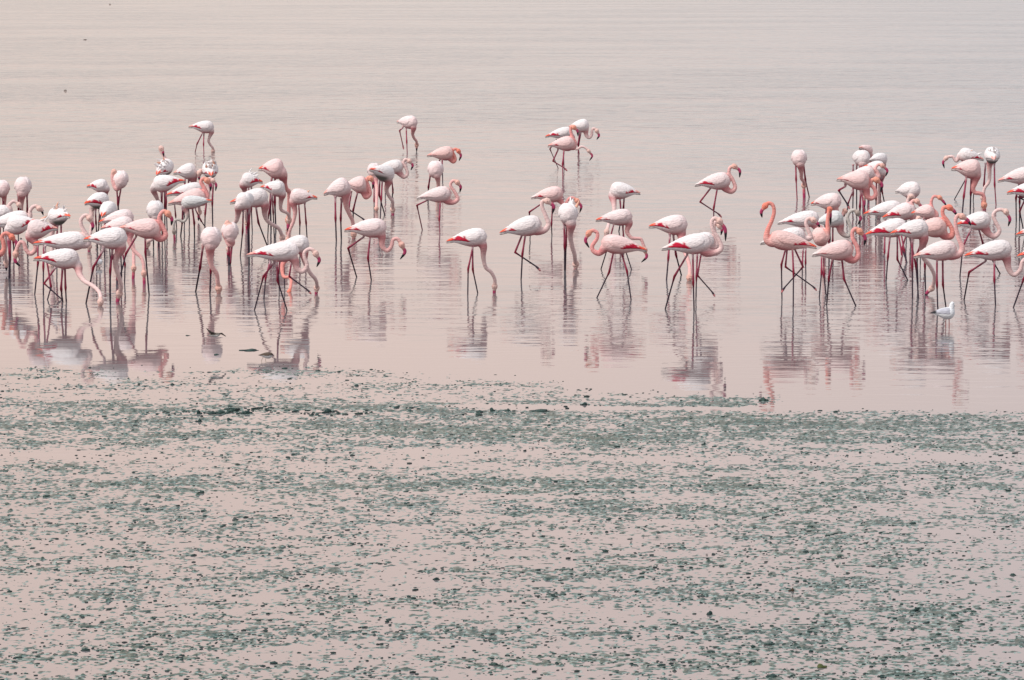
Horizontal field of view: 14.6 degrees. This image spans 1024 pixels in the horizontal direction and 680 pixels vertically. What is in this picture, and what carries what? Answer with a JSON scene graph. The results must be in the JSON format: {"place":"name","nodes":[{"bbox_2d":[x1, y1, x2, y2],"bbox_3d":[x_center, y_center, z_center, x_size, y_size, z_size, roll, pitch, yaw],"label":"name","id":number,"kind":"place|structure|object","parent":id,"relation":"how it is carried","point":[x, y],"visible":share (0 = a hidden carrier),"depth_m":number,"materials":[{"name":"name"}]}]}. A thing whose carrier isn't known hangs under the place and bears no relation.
{"place":"outdoors","nodes":[
{"label":"outdoors","id":0,"kind":"place"},
{"bbox_2d":[0,0,1023,679],"bbox_3d":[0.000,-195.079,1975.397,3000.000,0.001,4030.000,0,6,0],"label":"water","id":1,"kind":"structure","parent":0,"point":[674,102],"depth_m":56.34,"materials":[{"name":"pink liquid"}]},
{"bbox_2d":[0,180,9,231],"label":"flamingo","id":2,"kind":"object","parent":1,"relation":"on","point":[4,188],"visible":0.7,"depth_m":69.01},
{"bbox_2d":[0,231,17,256],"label":"flamingo","id":3,"kind":"object","parent":1,"relation":"on","point":[3,243],"visible":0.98,"depth_m":60.06},
{"bbox_2d":[0,200,21,241],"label":"flamingo","id":4,"kind":"object","parent":1,"relation":"on","point":[5,209],"visible":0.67,"depth_m":67.86},
{"bbox_2d":[3,215,33,278],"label":"flamingo","id":5,"kind":"object","parent":1,"relation":"on","point":[17,225],"visible":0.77,"depth_m":60.89},
{"bbox_2d":[0,204,43,250],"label":"flamingo","id":6,"kind":"object","parent":1,"relation":"on","point":[4,219],"visible":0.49,"depth_m":64.88},
{"bbox_2d":[14,177,31,212],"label":"flamingo","id":7,"kind":"object","parent":1,"relation":"on","point":[22,186],"visible":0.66,"depth_m":68.81},
{"bbox_2d":[12,215,57,295],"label":"flamingo","id":8,"kind":"object","parent":1,"relation":"on","point":[37,229],"visible":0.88,"depth_m":58.11},
{"bbox_2d":[48,202,70,266],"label":"flamingo","id":9,"kind":"object","parent":1,"relation":"on","point":[58,216],"visible":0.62,"depth_m":62.70},
{"bbox_2d":[32,213,94,299],"bbox_3d":[-6.432,-1.160,57.312,0.899,1.300,0.399,0,6,0],"label":"flamingo","id":10,"kind":"object","parent":1,"relation":"on","point":[73,240],"visible":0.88,"depth_m":57.28},
{"bbox_2d":[33,248,103,305],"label":"flamingo","id":11,"kind":"object","parent":1,"relation":"on","point":[64,259],"visible":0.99,"depth_m":56.60},
{"bbox_2d":[84,192,108,250],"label":"flamingo","id":12,"kind":"object","parent":1,"relation":"on","point":[94,201],"visible":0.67,"depth_m":65.90},
{"bbox_2d":[86,179,109,226],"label":"flamingo","id":13,"kind":"object","parent":1,"relation":"on","point":[99,185],"visible":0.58,"depth_m":71.26},
{"bbox_2d":[83,227,127,303],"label":"flamingo","id":14,"kind":"object","parent":1,"relation":"on","point":[113,238],"visible":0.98,"depth_m":56.37},
{"bbox_2d":[99,201,117,257],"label":"flamingo","id":15,"kind":"object","parent":1,"relation":"on","point":[107,208],"visible":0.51,"depth_m":64.47},
{"bbox_2d":[99,209,136,278],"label":"flamingo","id":16,"kind":"object","parent":1,"relation":"on","point":[117,214],"visible":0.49,"depth_m":60.87},
{"bbox_2d":[111,169,128,209],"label":"flamingo","id":17,"kind":"object","parent":1,"relation":"on","point":[119,180],"visible":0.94,"depth_m":71.91},
{"bbox_2d":[100,216,146,284],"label":"flamingo","id":18,"kind":"object","parent":1,"relation":"on","point":[120,221],"visible":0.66,"depth_m":59.78},
{"bbox_2d":[119,209,173,294],"bbox_3d":[-5.294,-1.235,57.886,0.802,1.318,0.283,0,6,0],"label":"flamingo","id":19,"kind":"object","parent":1,"relation":"on","point":[147,228],"visible":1,"depth_m":57.80},
{"bbox_2d":[146,200,163,248],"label":"flamingo","id":20,"kind":"object","parent":1,"relation":"on","point":[154,208],"visible":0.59,"depth_m":66.18},
{"bbox_2d":[154,145,173,229],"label":"flamingo","id":21,"kind":"object","parent":1,"relation":"on","point":[164,165],"visible":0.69,"depth_m":70.59},
{"bbox_2d":[150,175,184,234],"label":"flamingo","id":22,"kind":"object","parent":1,"relation":"on","point":[161,184],"visible":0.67,"depth_m":67.53},
{"bbox_2d":[173,163,201,223],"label":"flamingo","id":23,"kind":"object","parent":1,"relation":"on","point":[188,171],"visible":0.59,"depth_m":72.03},
{"bbox_2d":[168,177,211,235],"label":"flamingo","id":24,"kind":"object","parent":1,"relation":"on","point":[200,192],"visible":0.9,"depth_m":68.82},
{"bbox_2d":[166,177,216,229],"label":"flamingo","id":25,"kind":"object","parent":1,"relation":"on","point":[178,191],"visible":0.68,"depth_m":70.12},
{"bbox_2d":[172,195,211,239],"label":"flamingo","id":26,"kind":"object","parent":1,"relation":"on","point":[190,202],"visible":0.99,"depth_m":68.31},
{"bbox_2d":[188,121,214,153],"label":"flamingo","id":27,"kind":"object","parent":1,"relation":"on","point":[203,127],"visible":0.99,"depth_m":95.59},
{"bbox_2d":[197,159,217,223],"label":"flamingo","id":28,"kind":"object","parent":1,"relation":"on","point":[209,168],"visible":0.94,"depth_m":71.88},
{"bbox_2d":[195,227,221,293],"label":"flamingo","id":29,"kind":"object","parent":1,"relation":"on","point":[210,238],"visible":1,"depth_m":57.93},
{"bbox_2d":[206,328,224,336],"bbox_3d":[-3.662,-0.094,49.577,0.329,0.136,0.108,-4,7,-33],"label":"sandpiper","id":30,"kind":"object","parent":1,"relation":"in","point":[212,334],"visible":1,"depth_m":49.55,"materials":[{"name":"grey"}]},
{"bbox_2d":[221,220,238,264],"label":"flamingo","id":31,"kind":"object","parent":1,"relation":"on","point":[229,231],"visible":0.99,"depth_m":63.01},
{"bbox_2d":[226,192,253,255],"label":"flamingo","id":32,"kind":"object","parent":1,"relation":"on","point":[244,200],"visible":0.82,"depth_m":64.37},
{"bbox_2d":[239,349,257,350],"bbox_3d":[-3.323,0.129,50.258,0.235,0.034,0.223,-5,8,-42],"label":"mud clod","id":33,"kind":"object","parent":1,"relation":"in","point":[249,350],"visible":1,"depth_m":50.21,"materials":[{"name":"soil"}]},
{"bbox_2d":[239,168,262,230],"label":"flamingo","id":34,"kind":"object","parent":1,"relation":"on","point":[249,180],"visible":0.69,"depth_m":70.29},
{"bbox_2d":[229,188,284,251],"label":"flamingo","id":35,"kind":"object","parent":1,"relation":"on","point":[260,195],"visible":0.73,"depth_m":65.72},
{"bbox_2d":[259,352,273,361],"bbox_3d":[-3.005,0.229,48.843,0.202,0.162,0.075,0,6,0],"label":"sandpiper","id":36,"kind":"object","parent":1,"relation":"on","point":[267,355],"visible":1,"depth_m":48.82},
{"bbox_2d":[258,158,291,228],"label":"flamingo","id":37,"kind":"object","parent":1,"relation":"on","point":[275,169],"visible":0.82,"depth_m":70.85},
{"bbox_2d":[261,180,290,237],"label":"flamingo","id":38,"kind":"object","parent":1,"relation":"on","point":[276,188],"visible":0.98,"depth_m":68.20},
{"bbox_2d":[246,242,320,309],"bbox_3d":[-3.168,-0.847,55.465,1.046,1.035,0.314,0,6,0],"label":"flamingo","id":39,"kind":"object","parent":1,"relation":"on","point":[281,252],"visible":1,"depth_m":55.36},
{"bbox_2d":[277,240,292,291],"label":"flamingo","id":40,"kind":"object","parent":1,"relation":"on","point":[281,267],"visible":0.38,"depth_m":58.81},
{"bbox_2d":[263,235,319,298],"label":"flamingo","id":41,"kind":"object","parent":1,"relation":"on","point":[301,242],"visible":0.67,"depth_m":57.56},
{"bbox_2d":[286,188,316,239],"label":"flamingo","id":42,"kind":"object","parent":1,"relation":"on","point":[298,196],"visible":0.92,"depth_m":67.23},
{"bbox_2d":[323,178,356,240],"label":"flamingo","id":43,"kind":"object","parent":1,"relation":"on","point":[339,187],"visible":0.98,"depth_m":68.26},
{"bbox_2d":[348,175,374,219],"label":"flamingo","id":44,"kind":"object","parent":1,"relation":"on","point":[360,185],"visible":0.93,"depth_m":71.87},
{"bbox_2d":[344,218,406,279],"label":"flamingo","id":45,"kind":"object","parent":1,"relation":"on","point":[373,228],"visible":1,"depth_m":60.37},
{"bbox_2d":[367,163,393,210],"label":"flamingo","id":46,"kind":"object","parent":1,"relation":"on","point":[376,189],"visible":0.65,"depth_m":75.89},
{"bbox_2d":[369,165,394,217],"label":"flamingo","id":47,"kind":"object","parent":1,"relation":"on","point":[383,173],"visible":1,"depth_m":73.94},
{"bbox_2d":[382,158,413,196],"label":"flamingo","id":48,"kind":"object","parent":1,"relation":"on","point":[397,166],"visible":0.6,"depth_m":80.05},
{"bbox_2d":[397,115,418,152],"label":"flamingo","id":49,"kind":"object","parent":1,"relation":"on","point":[409,122],"visible":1,"depth_m":95.67},
{"bbox_2d":[427,161,443,189],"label":"flamingo","id":50,"kind":"object","parent":1,"relation":"on","point":[435,169],"visible":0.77,"depth_m":78.63},
{"bbox_2d":[416,179,461,233],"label":"flamingo","id":51,"kind":"object","parent":1,"relation":"on","point":[440,194],"visible":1,"depth_m":70.12},
{"bbox_2d":[427,146,461,180],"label":"flamingo","id":52,"kind":"object","parent":1,"relation":"on","point":[445,153],"visible":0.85,"depth_m":84.72},
{"bbox_2d":[446,228,497,294],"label":"flamingo","id":53,"kind":"object","parent":1,"relation":"on","point":[474,237],"visible":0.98,"depth_m":58.00},
{"bbox_2d":[500,198,554,279],"bbox_3d":[0.230,-1.498,60.505,0.852,1.314,0.289,0,6,0],"label":"flamingo","id":54,"kind":"object","parent":1,"relation":"on","point":[529,225],"visible":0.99,"depth_m":60.42},
{"bbox_2d":[529,409,548,411],"bbox_3d":[0.304,0.779,43.853,0.221,0.050,0.205,-4,7,-36],"label":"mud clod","id":55,"kind":"object","parent":1,"relation":"on","point":[540,410],"visible":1,"depth_m":43.80,"materials":[{"name":"soil"}]},
{"bbox_2d":[529,186,582,234],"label":"flamingo","id":56,"kind":"object","parent":1,"relation":"on","point":[553,194],"visible":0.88,"depth_m":69.28},
{"bbox_2d":[548,125,578,180],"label":"flamingo","id":57,"kind":"object","parent":1,"relation":"on","point":[566,143],"visible":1,"depth_m":84.97},
{"bbox_2d":[558,197,579,270],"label":"flamingo","id":58,"kind":"object","parent":1,"relation":"on","point":[568,214],"visible":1,"depth_m":61.95},
{"bbox_2d":[545,127,592,169],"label":"flamingo","id":59,"kind":"object","parent":1,"relation":"on","point":[560,132],"visible":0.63,"depth_m":88.75},
{"bbox_2d":[569,119,599,153],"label":"flamingo","id":60,"kind":"object","parent":1,"relation":"on","point":[582,125],"visible":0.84,"depth_m":94.91},
{"bbox_2d":[584,229,646,299],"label":"flamingo","id":61,"kind":"object","parent":1,"relation":"on","point":[613,244],"visible":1,"depth_m":57.24},
{"bbox_2d":[595,209,647,269],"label":"flamingo","id":62,"kind":"object","parent":1,"relation":"on","point":[620,217],"visible":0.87,"depth_m":62.24},
{"bbox_2d":[604,182,640,232],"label":"flamingo","id":63,"kind":"object","parent":1,"relation":"on","point":[620,190],"visible":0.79,"depth_m":70.27},
{"bbox_2d":[649,215,691,280],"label":"flamingo","id":64,"kind":"object","parent":1,"relation":"on","point":[674,225],"visible":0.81,"depth_m":60.66},
{"bbox_2d":[661,216,726,310],"bbox_3d":[2.479,-1.022,55.437,0.935,1.391,0.368,2,6,22],"label":"flamingo","id":65,"kind":"object","parent":1,"relation":"on","point":[696,243],"visible":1,"depth_m":55.34},
{"bbox_2d":[695,221,722,300],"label":"flamingo","id":66,"kind":"object","parent":1,"relation":"on","point":[714,244],"visible":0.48,"depth_m":56.95},
{"bbox_2d":[695,164,740,217],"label":"flamingo","id":67,"kind":"object","parent":1,"relation":"on","point":[717,181],"visible":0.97,"depth_m":72.87},
{"bbox_2d":[760,201,816,306],"bbox_3d":[3.872,-1.177,56.205,0.776,1.542,0.380,2,6,18],"label":"flamingo","id":68,"kind":"object","parent":1,"relation":"on","point":[782,240],"visible":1,"depth_m":56.16},
{"bbox_2d":[760,217,819,298],"bbox_3d":[3.965,-1.131,57.128,0.864,1.264,0.255,0,6,0],"label":"flamingo","id":69,"kind":"object","parent":1,"relation":"on","point":[798,231],"visible":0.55,"depth_m":57.06},
{"bbox_2d":[791,150,809,199],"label":"flamingo","id":70,"kind":"object","parent":1,"relation":"on","point":[799,158],"visible":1,"depth_m":78.77},
{"bbox_2d":[777,211,825,274],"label":"flamingo","id":71,"kind":"object","parent":1,"relation":"on","point":[797,219],"visible":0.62,"depth_m":61.34},
{"bbox_2d":[812,206,832,296],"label":"flamingo","id":72,"kind":"object","parent":1,"relation":"on","point":[821,236],"visible":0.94,"depth_m":57.85},
{"bbox_2d":[811,193,847,239],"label":"flamingo","id":73,"kind":"object","parent":1,"relation":"on","point":[832,200],"visible":0.74,"depth_m":68.21},
{"bbox_2d":[812,227,866,305],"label":"flamingo","id":74,"kind":"object","parent":1,"relation":"on","point":[840,250],"visible":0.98,"depth_m":56.13},
{"bbox_2d":[818,209,861,243],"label":"flamingo","id":75,"kind":"object","parent":1,"relation":"on","point":[837,222],"visible":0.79,"depth_m":64.91},
{"bbox_2d":[836,170,883,225],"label":"flamingo","id":76,"kind":"object","parent":1,"relation":"on","point":[861,181],"visible":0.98,"depth_m":71.47},
{"bbox_2d":[852,150,869,207],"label":"flamingo","id":77,"kind":"object","parent":1,"relation":"on","point":[860,158],"visible":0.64,"depth_m":76.10},
{"bbox_2d":[859,145,872,201],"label":"flamingo","id":78,"kind":"object","parent":1,"relation":"on","point":[868,148],"visible":0.37,"depth_m":77.98},
{"bbox_2d":[846,163,888,221],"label":"flamingo","id":79,"kind":"object","parent":1,"relation":"on","point":[872,172],"visible":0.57,"depth_m":72.87},
{"bbox_2d":[864,161,885,205],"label":"flamingo","id":80,"kind":"object","parent":1,"relation":"on","point":[882,171],"visible":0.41,"depth_m":74.03},
{"bbox_2d":[869,153,886,202],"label":"flamingo","id":81,"kind":"object","parent":1,"relation":"on","point":[882,157],"visible":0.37,"depth_m":75.16},
{"bbox_2d":[863,194,915,256],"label":"flamingo","id":82,"kind":"object","parent":1,"relation":"on","point":[882,209],"visible":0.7,"depth_m":65.01},
{"bbox_2d":[865,216,921,280],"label":"flamingo","id":83,"kind":"object","parent":1,"relation":"on","point":[886,228],"visible":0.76,"depth_m":60.21},
{"bbox_2d":[882,198,921,262],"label":"flamingo","id":84,"kind":"object","parent":1,"relation":"on","point":[903,211],"visible":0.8,"depth_m":63.89},
{"bbox_2d":[895,181,920,221],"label":"flamingo","id":85,"kind":"object","parent":1,"relation":"on","point":[906,189],"visible":0.53,"depth_m":69.05},
{"bbox_2d":[890,219,935,298],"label":"flamingo","id":86,"kind":"object","parent":1,"relation":"on","point":[911,230],"visible":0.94,"depth_m":57.36},
{"bbox_2d":[911,195,945,263],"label":"flamingo","id":87,"kind":"object","parent":1,"relation":"on","point":[926,211],"visible":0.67,"depth_m":62.98},
{"bbox_2d":[916,204,956,288],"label":"flamingo","id":88,"kind":"object","parent":1,"relation":"on","point":[937,227],"visible":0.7,"depth_m":58.71},
{"bbox_2d":[913,213,970,308],"bbox_3d":[5.995,-1.071,55.839,0.696,1.405,0.428,-3,7,-31],"label":"flamingo","id":89,"kind":"object","parent":1,"relation":"on","point":[943,250],"visible":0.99,"depth_m":55.76},
{"bbox_2d":[931,302,954,327],"bbox_3d":[5.718,-0.318,53.155,0.339,0.387,0.153,0,6,0],"label":"gull","id":90,"kind":"object","parent":1,"relation":"on","point":[947,313],"visible":1,"depth_m":53.11,"materials":[{"name":"white"}]},
{"bbox_2d":[942,148,983,199],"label":"flamingo","id":91,"kind":"object","parent":1,"relation":"on","point":[963,154],"visible":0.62,"depth_m":78.21},
{"bbox_2d":[951,159,986,211],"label":"flamingo","id":92,"kind":"object","parent":1,"relation":"on","point":[970,169],"visible":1,"depth_m":75.59},
{"bbox_2d":[957,208,1010,276],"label":"flamingo","id":93,"kind":"object","parent":1,"relation":"on","point":[980,220],"visible":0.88,"depth_m":61.07},
{"bbox_2d":[980,147,999,204],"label":"flamingo","id":94,"kind":"object","parent":1,"relation":"on","point":[992,155],"visible":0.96,"depth_m":77.26},
{"bbox_2d":[964,240,1023,304],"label":"flamingo","id":95,"kind":"object","parent":1,"relation":"on","point":[995,250],"visible":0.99,"depth_m":56.60},
{"bbox_2d":[997,167,1023,220],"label":"flamingo","id":96,"kind":"object","parent":1,"relation":"on","point":[1015,176],"visible":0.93,"depth_m":72.33},
{"bbox_2d":[1007,183,1023,228],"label":"flamingo","id":97,"kind":"object","parent":1,"relation":"on","point":[1018,190],"visible":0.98,"depth_m":68.29},
{"bbox_2d":[1013,251,1023,307],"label":"flamingo","id":98,"kind":"object","parent":1,"relation":"on","point":[1020,255],"visible":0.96,"depth_m":55.95},
{"bbox_2d":[1016,229,1023,236],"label":"flamingo","id":99,"kind":"object","parent":1,"relation":"on","point":[1020,233],"visible":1,"depth_m":61.69},
{"bbox_2d":[0,366,1023,679],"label":"mudflat","id":100,"kind":"structure","parent":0,"point":[760,424],"depth_m":35.84,"materials":[{"name":"beige soil"}]},
{"bbox_2d":[0,364,1023,679],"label":"mud clumps","id":101,"kind":"object","parent":100,"relation":"on","point":[230,410],"visible":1,"depth_m":32.98,"materials":[{"name":"soil"}]},
{"bbox_2d":[817,664,826,667],"bbox_3d":[2.212,2.332,28.532,0.076,0.045,0.073,0,6,0],"label":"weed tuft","id":102,"kind":"object","parent":100,"relation":"on","point":[821,666],"visible":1,"depth_m":28.51,"materials":[{"name":"green plant"}]}
]}

